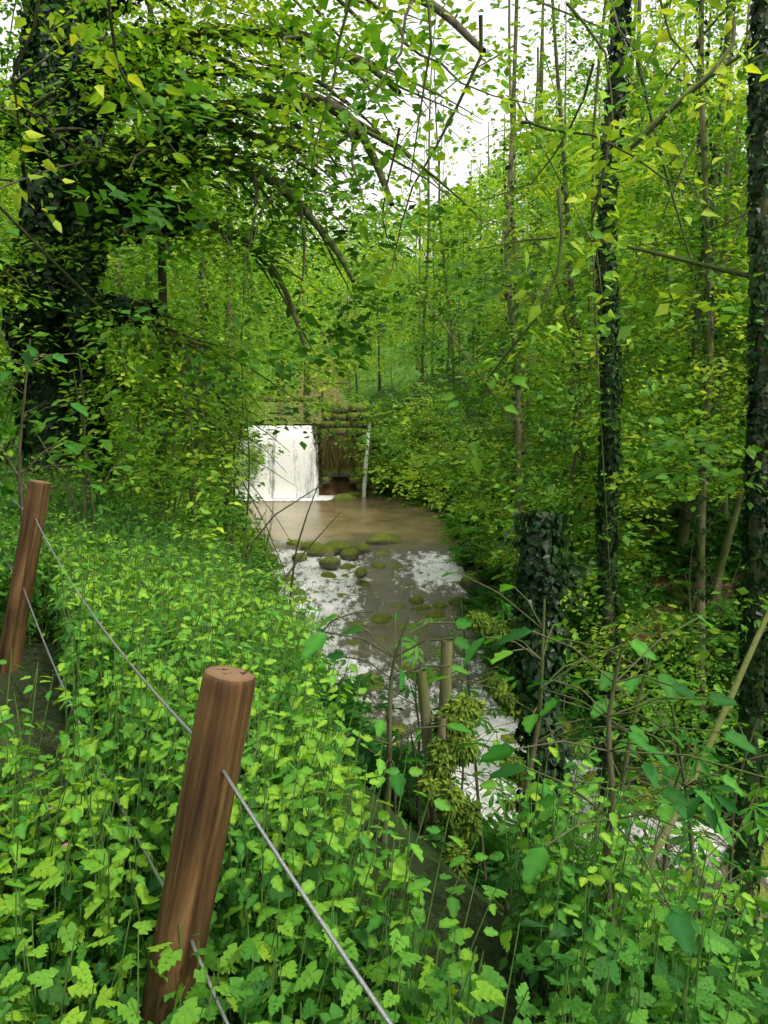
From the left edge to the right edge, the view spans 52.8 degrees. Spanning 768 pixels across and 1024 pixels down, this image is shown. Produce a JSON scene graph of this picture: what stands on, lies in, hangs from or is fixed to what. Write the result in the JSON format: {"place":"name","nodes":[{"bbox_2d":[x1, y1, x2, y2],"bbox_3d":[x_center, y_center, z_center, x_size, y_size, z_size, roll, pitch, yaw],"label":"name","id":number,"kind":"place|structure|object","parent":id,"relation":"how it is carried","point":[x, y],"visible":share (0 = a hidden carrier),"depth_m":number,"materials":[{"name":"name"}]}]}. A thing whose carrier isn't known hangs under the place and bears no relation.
{"place":"outdoors","nodes":[
{"label":"outdoors","id":0,"kind":"place"},
{"bbox_2d":[0,0,753,297],"bbox_3d":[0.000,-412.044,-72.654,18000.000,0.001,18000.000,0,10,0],"label":"sky","id":1,"kind":"structure","parent":0,"point":[496,18],"depth_m":1106.46,"materials":[{"name":"white"}]},
{"bbox_2d":[0,201,767,1023],"bbox_3d":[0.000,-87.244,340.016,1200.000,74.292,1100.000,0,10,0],"label":"ground","id":2,"kind":"structure","parent":0,"point":[36,653],"depth_m":4.41,"materials":[{"name":"green plant"}]},
{"bbox_2d":[0,479,50,673],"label":"fence post","id":3,"kind":"object","parent":2,"relation":"on","point":[24,571],"visible":0.98,"depth_m":4.37,"materials":[{"name":"brown wood"}]},
{"bbox_2d":[139,665,255,1023],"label":"fence post","id":4,"kind":"object","parent":2,"relation":"on","point":[207,793],"visible":0.98,"depth_m":1.74,"materials":[{"name":"brown wood"}]},
{"bbox_2d":[0,482,392,1023],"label":"steel fence cables","id":5,"kind":"object","parent":4,"relation":"attached to","point":[367,990],"visible":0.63,"depth_m":1.63,"materials":[{"name":"silver metal"}]},
{"bbox_2d":[239,382,349,401],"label":"railing","id":6,"kind":"object","parent":2,"relation":"on","point":[270,398],"visible":0.64,"depth_m":41.48,"materials":[{"name":"brown wood"}]},
{"bbox_2d":[243,402,500,495],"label":"stone weir dam","id":7,"kind":"structure","parent":2,"relation":"on","point":[329,473],"depth_m":39.58,"materials":[{"name":"stone"}]},
{"bbox_2d":[0,0,767,986],"bbox_3d":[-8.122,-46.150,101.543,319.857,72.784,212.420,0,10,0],"label":"tree","id":8,"kind":"object","parent":2,"relation":"on","point":[366,290],"depth_m":9.10,"materials":[{"name":"green plant"}]},
{"bbox_2d":[0,345,767,1023],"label":"herb","id":9,"kind":"object","parent":2,"relation":"on","point":[632,955],"depth_m":2.34,"materials":[{"name":"green plant"}]},
{"bbox_2d":[0,343,767,957],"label":"sapling leaves","id":10,"kind":"object","parent":2,"relation":"on","point":[682,925],"visible":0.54,"depth_m":3.31,"materials":[{"name":"green plant"}]},
{"bbox_2d":[1,0,767,950],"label":"ivy leaves","id":11,"kind":"object","parent":2,"relation":"on","point":[547,582],"visible":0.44,"depth_m":9.26,"materials":[{"name":"green plant"}]},
{"bbox_2d":[111,0,767,872],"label":"tree trunks","id":12,"kind":"object","parent":2,"relation":"on","point":[445,690],"visible":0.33,"depth_m":15.05,"materials":[{"name":"brown plant"}]},
{"bbox_2d":[415,609,531,881],"bbox_3d":[0.711,1.484,5.051,0.671,1.290,1.975,3,10,15],"label":"moss fuzz","id":13,"kind":"object","parent":2,"relation":"on","point":[441,774],"visible":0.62,"depth_m":4.34,"materials":[{"name":"green plant"}]},
{"bbox_2d":[422,614,525,871],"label":"moss lumps","id":14,"kind":"object","parent":13,"relation":"on","point":[470,825],"visible":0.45,"depth_m":4.34,"materials":[{"name":"green plant"}]},
{"bbox_2d":[241,493,767,945],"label":"rocks","id":15,"kind":"object","parent":2,"relation":"on","point":[329,550],"visible":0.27,"depth_m":23.20,"materials":[{"name":"stone"}]},
{"bbox_2d":[233,388,767,962],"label":"water stream","id":16,"kind":"structure","parent":0,"point":[413,552],"depth_m":24.09,"materials":[{"name":"brown liquid"}]},
{"bbox_2d":[232,423,370,497],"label":"waterfall water","id":17,"kind":"structure","parent":16,"relation":"on","point":[301,473],"depth_m":38.98,"materials":[{"name":"white liquid"}]}
]}

